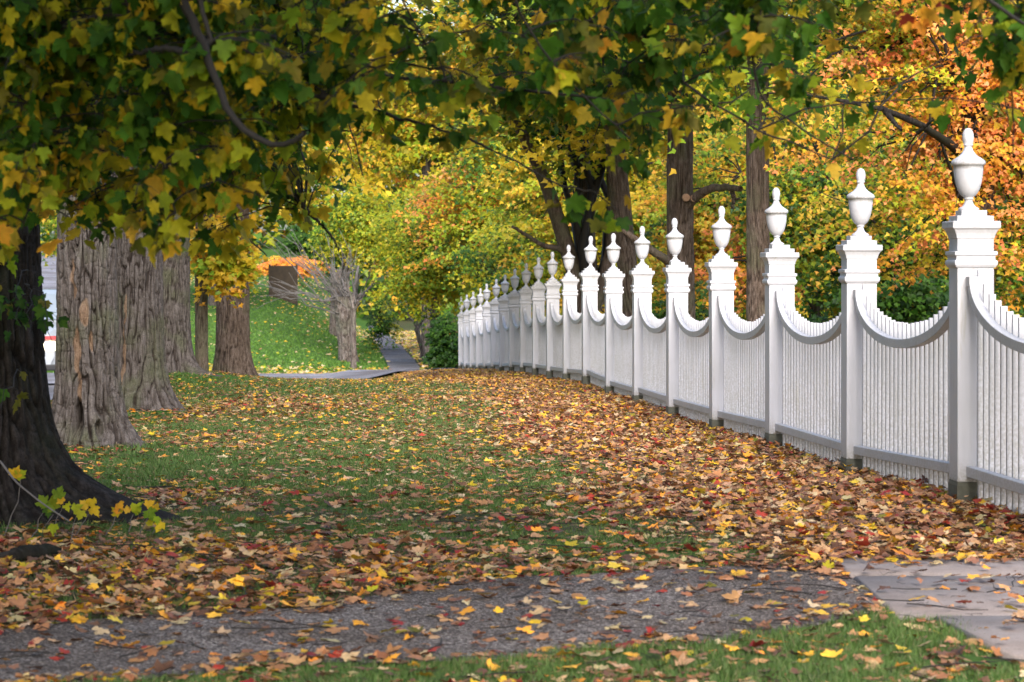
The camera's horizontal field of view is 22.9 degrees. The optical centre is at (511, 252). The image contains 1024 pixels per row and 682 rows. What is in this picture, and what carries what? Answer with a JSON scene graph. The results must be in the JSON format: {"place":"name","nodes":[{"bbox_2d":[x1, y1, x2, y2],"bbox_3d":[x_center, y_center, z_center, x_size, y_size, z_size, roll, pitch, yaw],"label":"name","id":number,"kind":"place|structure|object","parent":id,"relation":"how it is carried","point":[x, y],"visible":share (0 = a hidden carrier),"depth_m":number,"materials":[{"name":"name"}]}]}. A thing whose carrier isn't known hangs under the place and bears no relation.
{"place":"outdoors","nodes":[
{"label":"outdoors","id":0,"kind":"place"},
{"bbox_2d":[41,251,56,289],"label":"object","id":1,"kind":"structure","parent":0,"point":[49,274],"depth_m":166.65,"materials":[{"name":"wood"}]},
{"bbox_2d":[48,383,54,399],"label":"street","id":2,"kind":"structure","parent":0,"point":[51,388],"depth_m":40.44,"materials":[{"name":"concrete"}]},
{"bbox_2d":[43,290,56,374],"bbox_3d":[-8.418,1.448,44.270,2.340,1.580,4.660,0,0,0],"label":"car","id":3,"kind":"object","parent":2,"relation":"on","point":[50,346],"visible":0.06,"depth_m":42.04,"materials":[{"name":"white paint"}]},
{"bbox_2d":[47,368,457,382],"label":"side road","id":4,"kind":"structure","parent":0,"point":[356,374],"depth_m":89.42,"materials":[{"name":"grey asphalt"}]},
{"bbox_2d":[368,325,419,371],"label":"pavement","id":5,"kind":"structure","parent":0,"point":[400,357],"depth_m":113.07,"materials":[{"name":"grey concrete"}]},
{"bbox_2d":[40,0,790,265],"label":"sky","id":6,"kind":"structure","parent":0,"point":[400,1],"materials":[{"name":"white"}]},
{"bbox_2d":[0,565,889,681],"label":"gravel path","id":7,"kind":"structure","parent":0,"point":[105,657],"depth_m":10.90,"materials":[{"name":"grey gravel"}]},
{"bbox_2d":[0,238,1023,681],"bbox_3d":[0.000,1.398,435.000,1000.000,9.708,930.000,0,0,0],"label":"ground","id":8,"kind":"structure","parent":0,"point":[406,326],"depth_m":15.39,"materials":[{"name":"plant"}]},
{"bbox_2d":[0,460,164,543],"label":"maple sprout","id":9,"kind":"object","parent":8,"relation":"on","point":[54,502],"visible":0.99,"depth_m":13.93,"materials":[{"name":"yellow plant"}]},
{"bbox_2d":[51,83,146,447],"bbox_3d":[-4.326,-2.511,23.438,6.952,8.806,6.737,0,0,0],"label":"maple tree","id":10,"kind":"object","parent":8,"relation":"on","point":[88,406],"visible":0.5,"depth_m":22.27,"materials":[{"name":"brown plant"}]},
{"bbox_2d":[40,156,198,269],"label":"maple tree","id":11,"kind":"object","parent":8,"relation":"on","point":[51,224],"visible":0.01,"depth_m":124.40,"materials":[{"name":"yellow plant"}]},
{"bbox_2d":[190,181,269,371],"bbox_3d":[-5.269,0.578,45.640,1.704,3.800,1.779,0,0,0],"label":"young maple tree","id":12,"kind":"object","parent":8,"relation":"on","point":[207,271],"visible":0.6,"depth_m":45.45,"materials":[{"name":"yellow plant"}]},
{"bbox_2d":[115,14,347,410],"bbox_3d":[-5.163,-2.464,31.390,7.214,9.110,7.515,0,0,0],"label":"maple tree","id":13,"kind":"object","parent":8,"relation":"on","point":[146,383],"visible":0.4,"depth_m":30.72,"materials":[{"name":"brown plant"}]},
{"bbox_2d":[190,121,312,305],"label":"maple tree","id":14,"kind":"object","parent":8,"relation":"on","point":[211,299],"depth_m":134.79,"materials":[{"name":"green plant"}]},
{"bbox_2d":[195,108,354,224],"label":"maple tree","id":15,"kind":"object","parent":8,"relation":"on","point":[286,167],"depth_m":128.20,"materials":[{"name":"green plant"}]},
{"bbox_2d":[160,0,401,376],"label":"maple tree","id":16,"kind":"object","parent":8,"relation":"on","point":[180,355],"visible":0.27,"depth_m":41.69,"materials":[{"name":"brown plant"}]},
{"bbox_2d":[269,264,297,304],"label":"notice board","id":17,"kind":"object","parent":8,"relation":"on","point":[280,273],"visible":0.62,"depth_m":141.94,"materials":[{"name":"brown wood"}]},
{"bbox_2d":[257,255,330,280],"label":"hedge","id":18,"kind":"object","parent":8,"relation":"on","point":[278,261],"visible":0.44,"depth_m":165.68,"materials":[{"name":"orange plant"}]},
{"bbox_2d":[273,224,331,279],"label":"shrub","id":19,"kind":"object","parent":8,"relation":"on","point":[289,244],"visible":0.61,"depth_m":173.44,"materials":[{"name":"green plant"}]},
{"bbox_2d":[255,224,381,361],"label":"bare tree","id":20,"kind":"object","parent":8,"relation":"on","point":[342,307],"visible":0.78,"depth_m":105.73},
{"bbox_2d":[329,254,354,336],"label":"tree","id":21,"kind":"object","parent":8,"relation":"on","point":[332,327],"visible":0.36,"depth_m":131.75,"materials":[{"name":"grey plant"}]},
{"bbox_2d":[344,280,363,369],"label":"tree","id":22,"kind":"object","parent":8,"relation":"on","point":[353,362],"visible":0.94,"depth_m":98.93,"materials":[{"name":"grey plant"}]},
{"bbox_2d":[197,0,510,375],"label":"maple tree","id":23,"kind":"object","parent":8,"relation":"on","point":[232,350],"visible":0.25,"depth_m":49.70,"materials":[{"name":"yellow plant"}]},
{"bbox_2d":[299,170,414,296],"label":"maple tree","id":24,"kind":"object","parent":8,"relation":"on","point":[346,220],"visible":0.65,"depth_m":108.98,"materials":[{"name":"green plant"}]},
{"bbox_2d":[356,297,404,349],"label":"shrub","id":25,"kind":"object","parent":8,"relation":"on","point":[374,331],"visible":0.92,"depth_m":127.93,"materials":[{"name":"green plant"}]},
{"bbox_2d":[301,0,501,357],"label":"maple tree","id":26,"kind":"object","parent":8,"relation":"on","point":[388,175],"visible":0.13,"depth_m":110.95,"materials":[{"name":"yellow plant"}]},
{"bbox_2d":[407,307,430,359],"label":"tree","id":27,"kind":"object","parent":8,"relation":"on","point":[419,338],"visible":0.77,"depth_m":107.94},
{"bbox_2d":[349,180,491,364],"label":"maple tree","id":28,"kind":"object","parent":8,"relation":"on","point":[432,295],"visible":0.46,"depth_m":102.16,"materials":[{"name":"green plant"}]},
{"bbox_2d":[420,309,457,369],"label":"shrub","id":29,"kind":"object","parent":8,"relation":"on","point":[442,352],"visible":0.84,"depth_m":89.64,"materials":[{"name":"green plant"}]},
{"bbox_2d":[390,138,538,301],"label":"maple tree","id":30,"kind":"object","parent":8,"relation":"on","point":[452,228],"visible":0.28,"depth_m":96.77,"materials":[{"name":"yellow plant"}]},
{"bbox_2d":[0,257,1023,681],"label":"fallen leaves","id":31,"kind":"object","parent":8,"relation":"on","point":[738,473],"depth_m":14.42,"materials":[{"name":"orange plant"}]},
{"bbox_2d":[0,0,1023,526],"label":"maple tree","id":32,"kind":"object","parent":8,"relation":"on","point":[208,78],"visible":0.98,"depth_m":9.79,"materials":[{"name":"green plant"}]},
{"bbox_2d":[40,7,1023,321],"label":"woodland","id":33,"kind":"object","parent":8,"relation":"on","point":[258,233],"visible":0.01,"depth_m":230.31,"materials":[{"name":"green plant"}]},
{"bbox_2d":[427,162,639,317],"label":"maple tree","id":34,"kind":"object","parent":8,"relation":"on","point":[482,258],"visible":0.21,"depth_m":83.21,"materials":[{"name":"yellow plant"}]},
{"bbox_2d":[429,36,711,193],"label":"maple tree","id":35,"kind":"object","parent":8,"relation":"on","point":[475,157],"visible":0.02,"depth_m":95.22,"materials":[{"name":"yellow plant"}]},
{"bbox_2d":[451,111,724,318],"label":"maple tree","id":36,"kind":"object","parent":8,"relation":"on","point":[529,203],"visible":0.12,"depth_m":73.44,"materials":[{"name":"yellow plant"}]},
{"bbox_2d":[405,0,778,312],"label":"maple tree","id":37,"kind":"object","parent":8,"relation":"on","point":[594,180],"visible":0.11,"depth_m":54.80,"materials":[{"name":"brown plant"}]},
{"bbox_2d":[403,0,790,316],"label":"maple tree","id":38,"kind":"object","parent":8,"relation":"on","point":[618,185],"visible":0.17,"depth_m":49.85,"materials":[{"name":"yellow plant"}]},
{"bbox_2d":[652,280,708,320],"bbox_3d":[3.865,1.861,56.023,2.226,2.542,2.323,0,0,-41],"label":"shrub","id":39,"kind":"object","parent":8,"relation":"on","point":[700,314],"visible":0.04,"depth_m":55.74,"materials":[{"name":"green plant"}]},
{"bbox_2d":[486,0,890,318],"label":"maple tree","id":40,"kind":"object","parent":8,"relation":"on","point":[683,199],"visible":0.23,"depth_m":45.79,"materials":[{"name":"brown plant"}]},
{"bbox_2d":[630,73,808,319],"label":"maple tree","id":41,"kind":"object","parent":8,"relation":"on","point":[704,220],"visible":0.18,"depth_m":67.39,"materials":[{"name":"yellow plant"}]},
{"bbox_2d":[539,0,940,321],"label":"maple tree","id":42,"kind":"object","parent":8,"relation":"on","point":[757,206],"visible":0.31,"depth_m":41.83,"materials":[{"name":"brown plant"}]},
{"bbox_2d":[457,128,1023,513],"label":"picket fence","id":43,"kind":"object","parent":8,"relation":"on","point":[861,380],"visible":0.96,"depth_m":21.51,"materials":[{"name":"white paint"}]},
{"bbox_2d":[641,0,880,162],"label":"maple tree","id":44,"kind":"object","parent":8,"relation":"on","point":[797,119],"visible":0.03,"depth_m":83.50,"materials":[{"name":"yellow plant"}]},
{"bbox_2d":[637,65,930,322],"bbox_3d":[7.042,-0.450,59.838,8.026,8.081,7.032,0,0,31],"label":"maple tree","id":45,"kind":"object","parent":8,"relation":"on","point":[792,192],"visible":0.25,"depth_m":59.19,"materials":[{"name":"yellow plant"}]},
{"bbox_2d":[770,89,951,321],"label":"maple tree","id":46,"kind":"object","parent":8,"relation":"on","point":[868,161],"visible":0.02,"depth_m":83.50,"materials":[{"name":"yellow plant"}]},
{"bbox_2d":[806,269,948,323],"bbox_3d":[7.470,1.534,48.037,4.025,2.444,2.682,0,0,22],"label":"shrub","id":47,"kind":"object","parent":8,"relation":"on","point":[920,298],"visible":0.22,"depth_m":47.70,"materials":[{"name":"green plant"}]},
{"bbox_2d":[788,0,984,179],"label":"maple tree","id":48,"kind":"object","parent":8,"relation":"on","point":[854,72],"visible":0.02,"depth_m":71.44,"materials":[{"name":"yellow plant"}]},
{"bbox_2d":[761,0,1023,295],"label":"maple tree","id":49,"kind":"object","parent":8,"relation":"on","point":[991,147],"visible":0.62,"depth_m":38.41,"materials":[{"name":"brown plant"}]},
{"bbox_2d":[782,103,1022,320],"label":"maple tree","id":50,"kind":"object","parent":8,"relation":"on","point":[890,241],"visible":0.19,"depth_m":55.27,"materials":[{"name":"plant"}]},
{"bbox_2d":[839,558,1023,661],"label":"concrete walk","id":51,"kind":"structure","parent":8,"relation":"on","point":[994,615],"depth_m":11.77,"materials":[{"name":"grey concrete"}]},
{"bbox_2d":[879,69,1023,317],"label":"maple tree","id":52,"kind":"object","parent":8,"relation":"on","point":[1001,278],"visible":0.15,"depth_m":49.28,"materials":[{"name":"orange plant"}]},
{"bbox_2d":[0,418,1023,681],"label":"fallen leaves","id":53,"kind":"object","parent":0,"point":[544,558],"visible":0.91,"depth_m":11.25,"materials":[{"name":"brown plant"}]}
]}

